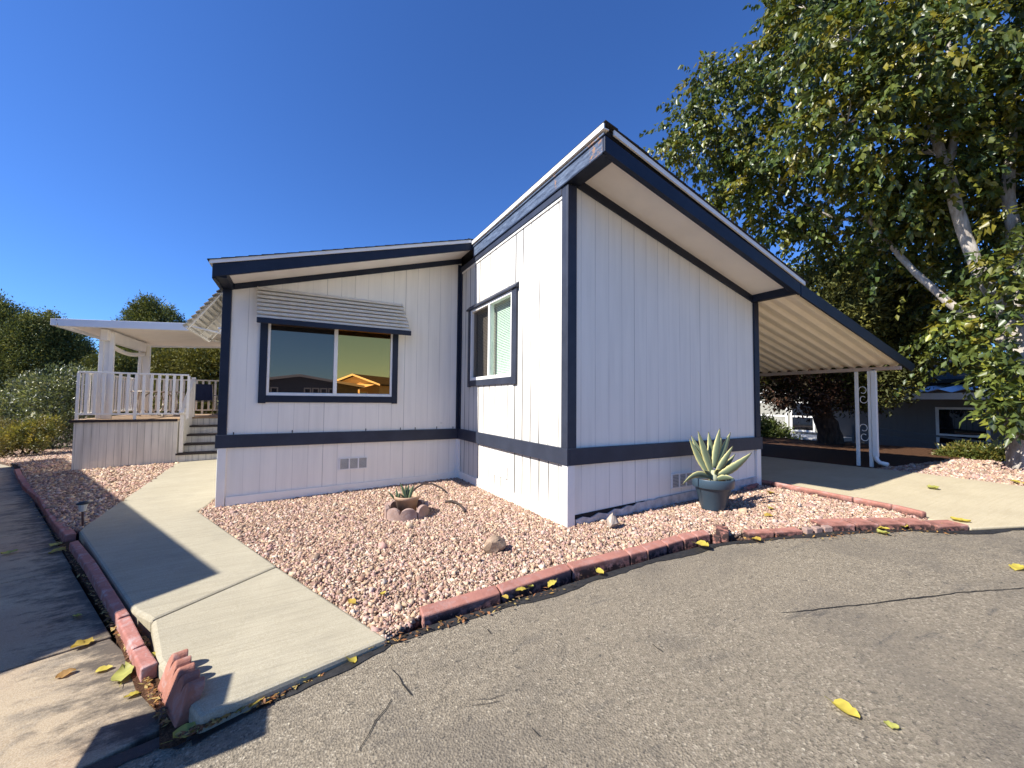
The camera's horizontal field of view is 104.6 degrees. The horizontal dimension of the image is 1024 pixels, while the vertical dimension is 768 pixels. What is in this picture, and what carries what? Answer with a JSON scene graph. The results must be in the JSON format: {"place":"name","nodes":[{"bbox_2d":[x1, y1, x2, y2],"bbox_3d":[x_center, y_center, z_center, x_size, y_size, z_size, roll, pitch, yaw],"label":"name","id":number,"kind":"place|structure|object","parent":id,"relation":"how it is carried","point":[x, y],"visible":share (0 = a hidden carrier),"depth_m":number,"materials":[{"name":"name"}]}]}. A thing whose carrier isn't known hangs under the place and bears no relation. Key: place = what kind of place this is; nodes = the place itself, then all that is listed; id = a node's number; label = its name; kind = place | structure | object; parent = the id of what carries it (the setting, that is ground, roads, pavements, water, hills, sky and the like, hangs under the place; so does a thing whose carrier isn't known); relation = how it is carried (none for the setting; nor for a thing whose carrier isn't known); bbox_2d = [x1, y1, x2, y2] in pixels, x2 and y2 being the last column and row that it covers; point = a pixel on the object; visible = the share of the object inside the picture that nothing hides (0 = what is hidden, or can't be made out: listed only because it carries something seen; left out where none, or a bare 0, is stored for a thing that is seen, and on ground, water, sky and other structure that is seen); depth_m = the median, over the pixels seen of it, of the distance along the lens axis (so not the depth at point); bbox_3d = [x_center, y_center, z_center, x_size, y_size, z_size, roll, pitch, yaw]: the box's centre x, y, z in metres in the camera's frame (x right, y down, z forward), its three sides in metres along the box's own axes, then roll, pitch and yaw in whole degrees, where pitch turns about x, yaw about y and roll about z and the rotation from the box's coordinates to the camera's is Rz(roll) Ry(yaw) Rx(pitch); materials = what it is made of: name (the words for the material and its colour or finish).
{"place":"outdoors","nodes":[
{"label":"outdoors","id":0,"kind":"place"},
{"bbox_2d":[4,415,94,447],"bbox_3d":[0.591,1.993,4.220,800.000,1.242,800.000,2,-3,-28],"label":"ground","id":1,"kind":"structure","parent":0,"point":[63,438],"depth_m":19.64,"materials":[{"name":"soil"}]},
{"bbox_2d":[0,462,81,542],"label":"gravel bed","id":2,"kind":"object","parent":1,"relation":"on","point":[53,535],"visible":0.08,"depth_m":5.96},
{"bbox_2d":[16,473,24,481],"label":"edging block","id":3,"kind":"object","parent":2,"relation":"on","point":[19,476],"depth_m":8.45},
{"bbox_2d":[19,479,29,488],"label":"edging block","id":4,"kind":"object","parent":2,"relation":"on","point":[22,482],"depth_m":7.70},
{"bbox_2d":[23,485,34,495],"bbox_3d":[-8.708,1.941,7.142,0.991,0.158,0.088,-1,-3,35],"label":"edging block","id":5,"kind":"object","parent":2,"relation":"on","point":[27,489],"depth_m":7.09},
{"bbox_2d":[30,491,40,505],"bbox_3d":[-7.889,1.901,6.582,0.985,0.159,0.092,-1,-3,35],"label":"edging block","id":6,"kind":"object","parent":2,"relation":"on","point":[34,495],"depth_m":6.51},
{"bbox_2d":[38,498,48,516],"bbox_3d":[-7.046,1.854,5.966,1.084,0.162,0.087,-1,-3,38],"label":"edging block","id":7,"kind":"object","parent":2,"relation":"on","point":[41,505],"depth_m":5.96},
{"bbox_2d":[44,508,59,529],"bbox_3d":[-6.178,1.808,5.317,1.064,0.164,0.088,-1,-3,37],"label":"edging block","id":8,"kind":"object","parent":2,"relation":"on","point":[50,517],"depth_m":5.24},
{"bbox_2d":[52,520,75,541],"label":"edging block","id":9,"kind":"structure","parent":2,"relation":"on","point":[59,528],"depth_m":4.54,"materials":[{"name":"brick"}]},
{"bbox_2d":[0,446,178,532],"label":"gravel","id":10,"kind":"structure","parent":2,"relation":"on","point":[56,481],"depth_m":7.57,"materials":[{"name":"gravel"}]},
{"bbox_2d":[0,411,28,457],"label":"shrub","id":11,"kind":"object","parent":10,"relation":"on","point":[5,453],"visible":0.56,"depth_m":12.07,"materials":[{"name":"green plant"}]},
{"bbox_2d":[0,413,67,454],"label":"shrub","id":12,"kind":"object","parent":10,"relation":"on","point":[42,438],"visible":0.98,"depth_m":12.36,"materials":[{"name":"green plant"}]},
{"bbox_2d":[76,501,89,525],"bbox_3d":[-5.121,1.556,4.713,0.116,0.313,0.116,2,-3,-28],"label":"path light","id":13,"kind":"object","parent":10,"relation":"on","point":[82,506],"visible":0.95,"depth_m":4.70,"materials":[{"name":"black plastic"}]},
{"bbox_2d":[0,288,98,416],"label":"pine tree","id":14,"kind":"object","parent":1,"relation":"on","point":[30,341],"visible":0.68,"depth_m":29.47,"materials":[{"name":"green plant"}]},
{"bbox_2d":[0,359,114,448],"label":"flowering bush","id":15,"kind":"object","parent":1,"relation":"on","point":[63,403],"visible":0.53,"depth_m":14.15,"materials":[{"name":"green plant"}]},
{"bbox_2d":[58,540,135,641],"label":"edge dirt","id":16,"kind":"structure","parent":1,"relation":"on","point":[85,586],"depth_m":3.26,"materials":[{"name":"brown soil"}]},
{"bbox_2d":[69,541,94,571],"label":"edging block","id":17,"kind":"structure","parent":16,"relation":"on","point":[81,555],"depth_m":3.81,"materials":[{"name":"brick"}]},
{"bbox_2d":[85,562,129,629],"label":"edging block","id":18,"kind":"structure","parent":16,"relation":"on","point":[110,599],"depth_m":2.98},
{"bbox_2d":[67,347,168,417],"bbox_3d":[-26.453,0.323,26.946,7.052,6.115,4.006,0,-2,3],"label":"pine tree","id":19,"kind":"object","parent":1,"relation":"on","point":[122,363],"visible":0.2,"depth_m":26.21,"materials":[{"name":"green plant"}]},
{"bbox_2d":[96,289,186,366],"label":"pine tree","id":20,"kind":"object","parent":1,"relation":"on","point":[143,309],"visible":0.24,"depth_m":41.45,"materials":[{"name":"green plant"}]},
{"bbox_2d":[69,371,218,469],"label":"deck","id":21,"kind":"structure","parent":1,"relation":"on","point":[127,438],"depth_m":9.76,"materials":[{"name":"white paint"}]},
{"bbox_2d":[50,318,220,418],"bbox_3d":[-9.731,-0.316,11.718,3.910,2.516,4.380,2,-3,-28],"label":"patio cover","id":22,"kind":"object","parent":21,"relation":"on","point":[142,338],"visible":0.79,"depth_m":10.18,"materials":[{"name":"paint"}]},
{"bbox_2d":[130,391,184,416],"bbox_3d":[-10.139,0.571,11.316,1.172,0.728,1.172,2,-3,-28],"label":"patio table","id":23,"kind":"object","parent":21,"relation":"on","point":[176,392],"visible":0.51,"depth_m":11.26,"materials":[{"name":"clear glass"}]},
{"bbox_2d":[195,384,217,414],"bbox_3d":[-9.797,0.487,12.560,0.648,0.984,0.625,-2,-3,41],"label":"patio chair","id":24,"kind":"object","parent":21,"relation":"on","point":[204,392],"visible":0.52,"depth_m":12.78,"materials":[{"name":"fabric"}]},
{"bbox_2d":[137,348,219,413],"bbox_3d":[-18.891,-0.140,23.881,7.227,6.729,3.814,1,-2,-2],"label":"pine tree","id":25,"kind":"object","parent":1,"relation":"on","point":[201,363],"visible":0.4,"depth_m":23.07,"materials":[{"name":"green plant"}]},
{"bbox_2d":[114,627,420,748],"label":"edge dirt","id":26,"kind":"structure","parent":1,"relation":"on","point":[166,732],"depth_m":1.92,"materials":[{"name":"brown soil"}]},
{"bbox_2d":[117,616,144,660],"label":"edging block","id":27,"kind":"structure","parent":26,"relation":"on","point":[130,636],"depth_m":2.42,"materials":[{"name":"brick"}]},
{"bbox_2d":[131,646,157,682],"bbox_3d":[-2.044,1.572,2.196,0.285,0.138,0.068,-1,-3,39],"label":"edging block","id":28,"kind":"object","parent":26,"relation":"on","point":[144,662],"depth_m":2.14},
{"bbox_2d":[157,649,204,727],"bbox_3d":[-1.643,1.495,1.954,0.416,0.185,0.121,-1,-3,40],"label":"scalloped edging","id":29,"kind":"object","parent":26,"relation":"on","point":[180,688],"visible":0.81,"depth_m":1.90,"materials":[{"name":"concrete"}]},
{"bbox_2d":[182,120,808,527],"bbox_3d":[-2.901,-0.099,10.327,7.690,4.470,15.276,2,-3,-28],"label":"manufactured home","id":30,"kind":"object","parent":1,"relation":"on","point":[570,338],"visible":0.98,"depth_m":5.52,"materials":[{"name":"wood"}]},
{"bbox_2d":[258,323,398,403],"bbox_3d":[-2.799,-0.315,6.205,1.967,1.238,0.085,2,-3,-28],"label":"window","id":31,"kind":"structure","parent":30,"relation":"in","point":[297,363],"depth_m":6.16,"materials":[{"name":"white glass"}]},
{"bbox_2d":[466,281,518,386],"bbox_3d":[-0.290,-0.675,6.116,0.225,1.600,1.890,2,-3,-28],"label":"window","id":32,"kind":"structure","parent":30,"relation":"in","point":[493,321],"depth_m":6.09,"materials":[{"name":"white glass"}]},
{"bbox_2d":[198,477,927,640],"bbox_3d":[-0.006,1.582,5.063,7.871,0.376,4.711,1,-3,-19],"label":"gravel","id":33,"kind":"structure","parent":1,"relation":"on","point":[359,522],"depth_m":4.07,"materials":[{"name":"gravel"}]},
{"bbox_2d":[348,598,355,603],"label":"fallen leaf","id":34,"kind":"object","parent":33,"relation":"on","point":[353,600],"visible":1,"depth_m":2.72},
{"bbox_2d":[384,501,396,518],"bbox_3d":[-1.490,1.544,4.853,0.113,0.165,0.369,0,-2,5],"label":"scalloped edging","id":35,"kind":"object","parent":33,"relation":"on","point":[390,505],"visible":0.43,"depth_m":4.83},
{"bbox_2d":[387,508,416,521],"bbox_3d":[-1.295,1.537,4.628,0.359,0.165,0.109,0,-2,3],"label":"scalloped edging","id":36,"kind":"object","parent":33,"relation":"on","point":[396,514],"visible":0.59,"depth_m":4.59,"materials":[{"name":"concrete"}]},
{"bbox_2d":[389,483,419,511],"bbox_3d":[-1.288,1.407,4.836,0.309,0.403,0.321,-1,-3,39],"label":"potted agave","id":37,"kind":"object","parent":33,"relation":"on","point":[407,497],"visible":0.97,"depth_m":4.79,"materials":[{"name":"beige ceramic"}]},
{"bbox_2d":[416,499,423,508],"bbox_3d":[-1.262,1.554,5.042,0.352,0.165,0.106,0,-2,7],"label":"scalloped edging","id":38,"kind":"object","parent":33,"relation":"on","point":[420,501],"visible":0.08,"depth_m":5.02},
{"bbox_2d":[416,501,428,518],"bbox_3d":[-1.076,1.541,4.822,0.103,0.177,0.346,0,-2,4],"label":"scalloped edging","id":39,"kind":"object","parent":33,"relation":"on","point":[422,510],"visible":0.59,"depth_m":4.71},
{"bbox_2d":[413,483,446,492],"bbox_3d":[-1.255,1.565,5.931,0.539,0.134,0.212,1,-2,-12],"label":"curved stick","id":40,"kind":"object","parent":33,"relation":"on","point":[444,490],"visible":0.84,"depth_m":5.97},
{"bbox_2d":[445,500,465,512],"bbox_3d":[-0.704,1.574,5.104,0.118,0.049,0.605,2,-3,-33],"label":"curved stick","id":41,"kind":"object","parent":33,"relation":"on","point":[455,502],"visible":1,"depth_m":5.21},
{"bbox_2d":[420,585,500,627],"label":"edging block","id":42,"kind":"structure","parent":33,"relation":"on","point":[458,606],"depth_m":2.64,"materials":[{"name":"brick"}]},
{"bbox_2d":[483,535,505,553],"bbox_3d":[-0.159,1.461,3.619,0.211,0.160,0.176,1,-2,-6],"label":"rock","id":43,"kind":"object","parent":33,"relation":"on","point":[494,544],"visible":1,"depth_m":3.55,"materials":[{"name":"stone"}]},
{"bbox_2d":[497,563,570,603],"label":"edging block","id":44,"kind":"structure","parent":33,"relation":"on","point":[541,579],"depth_m":2.96,"materials":[{"name":"brick"}]},
{"bbox_2d":[567,549,629,582],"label":"edging block","id":45,"kind":"structure","parent":33,"relation":"on","point":[582,569],"depth_m":3.27,"materials":[{"name":"brick"}]},
{"bbox_2d":[607,513,618,528],"bbox_3d":[1.072,1.447,4.155,0.127,0.168,0.136,1,-2,-6],"label":"rock","id":46,"kind":"object","parent":33,"relation":"on","point":[612,521],"visible":0.99,"depth_m":4.13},
{"bbox_2d":[624,545,646,564],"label":"edging block","id":47,"kind":"structure","parent":33,"relation":"on","point":[637,554],"depth_m":3.44,"materials":[{"name":"brick"}]},
{"bbox_2d":[640,540,666,559],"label":"edging block","id":48,"kind":"structure","parent":33,"relation":"on","point":[656,549],"depth_m":3.54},
{"bbox_2d":[661,535,683,554],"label":"edging block","id":49,"kind":"structure","parent":33,"relation":"on","point":[674,544],"depth_m":3.66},
{"bbox_2d":[678,532,696,549],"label":"edging block","id":50,"kind":"structure","parent":33,"relation":"on","point":[689,539],"depth_m":3.75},
{"bbox_2d":[691,530,710,546],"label":"edging block","id":51,"kind":"structure","parent":33,"relation":"on","point":[702,535],"depth_m":3.82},
{"bbox_2d":[682,429,751,510],"bbox_3d":[2.393,1.020,4.749,0.829,0.966,0.520,2,-3,-28],"label":"potted agave","id":52,"kind":"object","parent":33,"relation":"on","point":[714,488],"visible":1,"depth_m":4.75,"materials":[{"name":"plant"}]},
{"bbox_2d":[716,525,728,542],"bbox_3d":[2.070,1.476,3.897,0.113,0.103,0.242,-1,-3,27],"label":"edging block","id":53,"kind":"object","parent":33,"relation":"on","point":[722,532],"depth_m":3.81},
{"bbox_2d":[713,533,722,543],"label":"edging block","id":54,"kind":"object","parent":53,"relation":"on","point":[716,539],"depth_m":3.81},
{"bbox_2d":[744,483,758,490],"bbox_3d":[3.526,1.515,5.793,0.559,0.108,0.075,3,-3,-42],"label":"kerb piece","id":55,"kind":"object","parent":33,"relation":"on","point":[749,487],"visible":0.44,"depth_m":5.68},
{"bbox_2d":[743,529,773,539],"bbox_3d":[2.429,1.519,3.900,0.260,0.150,0.104,1,-2,-3],"label":"edging block","id":56,"kind":"object","parent":33,"relation":"on","point":[761,533],"depth_m":3.86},
{"bbox_2d":[770,527,802,536],"bbox_3d":[2.718,1.512,3.929,0.292,0.150,0.107,1,-2,-7],"label":"edging block","id":57,"kind":"object","parent":33,"relation":"on","point":[786,531],"depth_m":3.89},
{"bbox_2d":[810,518,854,531],"bbox_3d":[3.312,1.491,4.092,0.317,0.148,0.202,1,-2,-1],"label":"edging brick","id":58,"kind":"object","parent":33,"relation":"on","point":[837,524],"visible":0.49,"depth_m":4.04,"materials":[{"name":"brick"}]},
{"bbox_2d":[841,518,878,530],"bbox_3d":[3.603,1.489,4.099,0.230,0.143,0.207,1,-2,-1],"label":"edging brick","id":59,"kind":"object","parent":33,"relation":"on","point":[860,524],"visible":0.56,"depth_m":4.02,"materials":[{"name":"brick"}]},
{"bbox_2d":[866,518,905,529],"bbox_3d":[3.867,1.481,4.095,0.250,0.144,0.206,0,-2,4],"label":"edging brick","id":60,"kind":"object","parent":33,"relation":"on","point":[890,523],"visible":0.51,"depth_m":4.02,"materials":[{"name":"brick"}]},
{"bbox_2d":[893,518,930,529],"bbox_3d":[4.119,1.471,4.070,0.221,0.142,0.205,0,-2,6],"label":"edging brick","id":61,"kind":"object","parent":33,"relation":"on","point":[914,524],"visible":0.49,"depth_m":3.99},
{"bbox_2d":[790,433,851,441],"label":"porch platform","id":62,"kind":"structure","parent":1,"relation":"on","point":[809,437],"depth_m":14.12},
{"bbox_2d":[639,0,1023,468],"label":"broadleaf tree","id":63,"kind":"object","parent":1,"relation":"on","point":[891,44],"visible":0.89,"depth_m":7.50,"materials":[{"name":"green plant"}]},
{"bbox_2d":[761,437,968,467],"bbox_3d":[6.535,1.983,12.050,5.100,0.668,9.900,2,-3,-28],"label":"litter bed","id":64,"kind":"object","parent":1,"relation":"on","point":[809,450],"depth_m":9.07,"materials":[{"name":"soil"}]},
{"bbox_2d":[760,413,805,439],"bbox_3d":[8.800,1.696,13.437,1.678,1.494,1.718,2,-3,-28],"label":"ground ivy","id":65,"kind":"object","parent":64,"relation":"on","point":[771,427],"visible":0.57,"depth_m":13.22,"materials":[{"name":"green plant"}]},
{"bbox_2d":[758,284,914,466],"bbox_3d":[3.955,0.244,9.495,3.885,2.924,7.246,2,-3,-28],"label":"carport","id":66,"kind":"object","parent":64,"relation":"on","point":[806,330],"visible":0.32,"depth_m":7.06,"materials":[{"name":"white metal"}]},
{"bbox_2d":[760,238,950,443],"bbox_3d":[7.237,-0.976,11.099,10.280,6.088,6.054,0,-2,17],"label":"juniper tree","id":67,"kind":"object","parent":64,"relation":"on","point":[821,395],"visible":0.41,"depth_m":9.85,"materials":[{"name":"green plant"}]},
{"bbox_2d":[929,439,1005,461],"bbox_3d":[9.396,1.506,8.106,0.767,0.818,1.296,2,-3,-28],"label":"ground ivy","id":68,"kind":"object","parent":64,"relation":"on","point":[974,452],"visible":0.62,"depth_m":8.02,"materials":[{"name":"green plant"}]},
{"bbox_2d":[760,358,1005,448],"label":"neighbour house","id":69,"kind":"structure","parent":1,"relation":"on","point":[940,408],"depth_m":12.58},
{"bbox_2d":[760,401,787,427],"bbox_3d":[10.952,1.325,16.602,0.039,1.200,1.150,2,-3,-28],"label":"window","id":70,"kind":"structure","parent":69,"relation":"in","point":[779,417],"depth_m":16.52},
{"bbox_2d":[790,402,815,432],"bbox_3d":[11.481,1.289,15.627,0.039,1.200,0.870,2,-3,-28],"label":"window","id":71,"kind":"structure","parent":69,"relation":"in","point":[803,426],"depth_m":15.67,"materials":[{"name":"white glass"}]},
{"bbox_2d":[935,407,990,447],"bbox_3d":[13.508,1.551,11.862,0.039,1.700,1.100,2,-3,-28],"label":"window","id":72,"kind":"structure","parent":69,"relation":"in","point":[948,419],"depth_m":11.96,"materials":[{"name":"black glass"}]},
{"bbox_2d":[852,425,1002,445],"bbox_3d":[11.935,2.137,10.590,0.074,1.795,4.935,1,-3,-19],"label":"ramp rail","id":73,"kind":"object","parent":1,"relation":"on","point":[854,432],"visible":0.52,"depth_m":11.44,"materials":[{"name":"wood"}]},
{"bbox_2d":[0,467,159,767],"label":"concrete strip","id":74,"kind":"object","parent":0,"point":[80,716],"visible":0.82,"depth_m":2.25,"materials":[{"name":"concrete"}]},
{"bbox_2d":[0,549,19,553],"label":"fallen leaf","id":75,"kind":"object","parent":74,"relation":"on","point":[8,551],"visible":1,"depth_m":4.05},
{"bbox_2d":[48,547,65,553],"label":"fallen leaf","id":76,"kind":"object","parent":74,"relation":"on","point":[58,549],"visible":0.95,"depth_m":4.08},
{"bbox_2d":[48,668,75,680],"bbox_3d":[-2.457,1.587,2.159,0.059,0.015,0.101,8,7,35],"label":"fallen leaf","id":77,"kind":"object","parent":74,"relation":"on","point":[62,674],"visible":1,"depth_m":2.17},
{"bbox_2d":[70,637,99,648],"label":"fallen leaf","id":78,"kind":"object","parent":74,"relation":"on","point":[80,642],"visible":1,"depth_m":2.44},
{"bbox_2d":[90,665,112,673],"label":"fallen leaf","id":79,"kind":"object","parent":74,"relation":"on","point":[102,668],"visible":1,"depth_m":2.21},
{"bbox_2d":[111,661,133,686],"bbox_3d":[-2.092,1.557,2.119,0.094,0.043,0.176,-10,6,-37],"label":"fallen leaf","id":80,"kind":"object","parent":74,"relation":"on","point":[122,672],"visible":1,"depth_m":2.15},
{"bbox_2d":[123,691,140,697],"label":"fallen leaf","id":81,"kind":"object","parent":74,"relation":"on","point":[132,693],"visible":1,"depth_m":2.00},
{"bbox_2d":[29,498,963,739],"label":"leaf litter","id":82,"kind":"object","parent":74,"relation":"on","point":[161,713],"visible":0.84,"depth_m":2.02,"materials":[{"name":"plant"}]},
{"bbox_2d":[162,721,205,743],"bbox_3d":[-1.413,1.507,1.716,0.089,0.031,0.150,0,-2,13],"label":"fallen leaf","id":83,"kind":"object","parent":82,"relation":"on","point":[186,727],"visible":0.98,"depth_m":1.73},
{"bbox_2d":[79,459,386,733],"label":"walkway","id":84,"kind":"structure","parent":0,"point":[243,624],"depth_m":2.78,"materials":[{"name":"concrete"}]},
{"bbox_2d":[0,0,1022,374],"label":"sky","id":85,"kind":"structure","parent":0,"point":[143,142],"materials":[{"name":"blue"}]},
{"bbox_2d":[115,530,1023,767],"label":"road","id":86,"kind":"structure","parent":0,"point":[741,670],"depth_m":1.96,"materials":[{"name":"asphalt"}]},
{"bbox_2d":[359,699,391,749],"bbox_3d":[-0.598,1.483,1.732,0.016,0.007,0.273,0,-2,12],"label":"asphalt crack","id":87,"kind":"object","parent":86,"relation":"on","point":[373,724],"visible":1,"depth_m":1.72,"materials":[{"name":"asphalt"}]},
{"bbox_2d":[392,669,412,694],"bbox_3d":[-0.551,1.489,1.979,0.014,0.005,0.236,2,-3,-37],"label":"asphalt crack","id":88,"kind":"object","parent":86,"relation":"on","point":[407,689],"visible":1,"depth_m":1.94,"materials":[{"name":"asphalt"}]},
{"bbox_2d":[85,527,1023,767],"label":"asphalt edge seal","id":89,"kind":"object","parent":86,"relation":"on","point":[114,761],"visible":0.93,"depth_m":2.53,"materials":[{"name":"asphalt"}]},
{"bbox_2d":[346,656,356,662],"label":"fallen leaf","id":90,"kind":"object","parent":89,"relation":"on","point":[353,659],"visible":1,"depth_m":2.15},
{"bbox_2d":[548,580,556,587],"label":"fallen leaf","id":91,"kind":"object","parent":89,"relation":"on","point":[551,582],"visible":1,"depth_m":2.93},
{"bbox_2d":[596,568,603,573],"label":"fallen leaf","id":92,"kind":"object","parent":89,"relation":"on","point":[599,570],"visible":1,"depth_m":3.10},
{"bbox_2d":[694,540,708,546],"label":"fallen leaf","id":93,"kind":"object","parent":89,"relation":"on","point":[702,542],"visible":1,"depth_m":3.59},
{"bbox_2d":[802,527,812,533],"bbox_3d":[2.942,1.498,3.933,0.088,0.140,0.067,1,-2,-9],"label":"stone chip","id":94,"kind":"object","parent":89,"relation":"on","point":[807,530],"visible":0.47,"depth_m":3.91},
{"bbox_2d":[811,526,822,532],"bbox_3d":[3.043,1.495,3.949,0.085,0.139,0.068,1,-2,-17],"label":"stone chip","id":95,"kind":"object","parent":89,"relation":"on","point":[817,529],"visible":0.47,"depth_m":3.93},
{"bbox_2d":[821,525,832,531],"bbox_3d":[3.155,1.493,3.966,0.092,0.139,0.068,1,-2,0],"label":"stone chip","id":96,"kind":"object","parent":89,"relation":"on","point":[827,528],"visible":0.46,"depth_m":3.94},
{"bbox_2d":[826,697,859,717],"bbox_3d":[1.456,1.416,1.742,0.073,0.022,0.129,0,-2,9],"label":"fallen leaf","id":97,"kind":"object","parent":86,"relation":"on","point":[845,706],"visible":1,"depth_m":1.73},
{"bbox_2d":[876,528,889,533],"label":"fallen leaf","id":98,"kind":"object","parent":86,"relation":"on","point":[879,530],"visible":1,"depth_m":3.84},
{"bbox_2d":[883,720,903,728],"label":"fallen leaf","id":99,"kind":"object","parent":86,"relation":"on","point":[891,724],"visible":1,"depth_m":1.64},
{"bbox_2d":[782,587,1022,612],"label":"asphalt crack","id":100,"kind":"object","parent":86,"relation":"on","point":[901,599],"visible":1,"depth_m":2.63,"materials":[{"name":"asphalt"}]},
{"bbox_2d":[1009,563,1023,571],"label":"fallen leaf","id":101,"kind":"object","parent":86,"relation":"on","point":[1014,566],"visible":1,"depth_m":3.04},
{"bbox_2d":[761,456,1023,529],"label":"driveway","id":102,"kind":"structure","parent":0,"point":[982,505],"depth_m":5.44,"materials":[{"name":"concrete"}]},
{"bbox_2d":[761,479,772,485],"bbox_3d":[3.796,1.520,5.921,0.076,0.160,0.214,1,-3,-22],"label":"kerb piece","id":103,"kind":"object","parent":102,"relation":"on","point":[767,482],"visible":0.31,"depth_m":5.88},
{"bbox_2d":[772,482,853,502],"bbox_3d":[4.022,1.492,5.340,0.076,0.166,1.020,1,-3,-21],"label":"kerb piece","id":104,"kind":"object","parent":102,"relation":"on","point":[809,491],"visible":0.5,"depth_m":5.27,"materials":[{"name":"brick"}]},
{"bbox_2d":[853,497,892,510],"bbox_3d":[4.277,1.459,4.682,0.077,0.157,0.374,1,-3,-22],"label":"kerb piece","id":105,"kind":"object","parent":102,"relation":"on","point":[874,504],"visible":0.46,"depth_m":4.66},
{"bbox_2d":[892,505,926,518],"bbox_3d":[4.373,1.443,4.355,0.073,0.159,0.314,1,-2,-7],"label":"kerb piece","id":106,"kind":"object","parent":102,"relation":"on","point":[920,514],"visible":0.5,"depth_m":4.33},
{"bbox_2d":[927,484,938,488],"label":"fallen leaf","id":107,"kind":"object","parent":102,"relation":"on","point":[932,486],"visible":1,"depth_m":5.47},
{"bbox_2d":[950,516,970,521],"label":"fallen leaf","id":108,"kind":"object","parent":102,"relation":"on","point":[960,519],"visible":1,"depth_m":4.11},
{"bbox_2d":[921,520,968,530],"bbox_3d":[4.356,1.466,3.987,0.315,0.141,0.197,1,-2,-3],"label":"edging brick","id":109,"kind":"object","parent":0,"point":[940,525],"visible":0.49,"depth_m":3.92,"materials":[{"name":"brick"}]},
{"bbox_2d":[875,457,1023,485],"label":"gravel","id":110,"kind":"structure","parent":0,"point":[994,471],"depth_m":6.72,"materials":[{"name":"gravel"}]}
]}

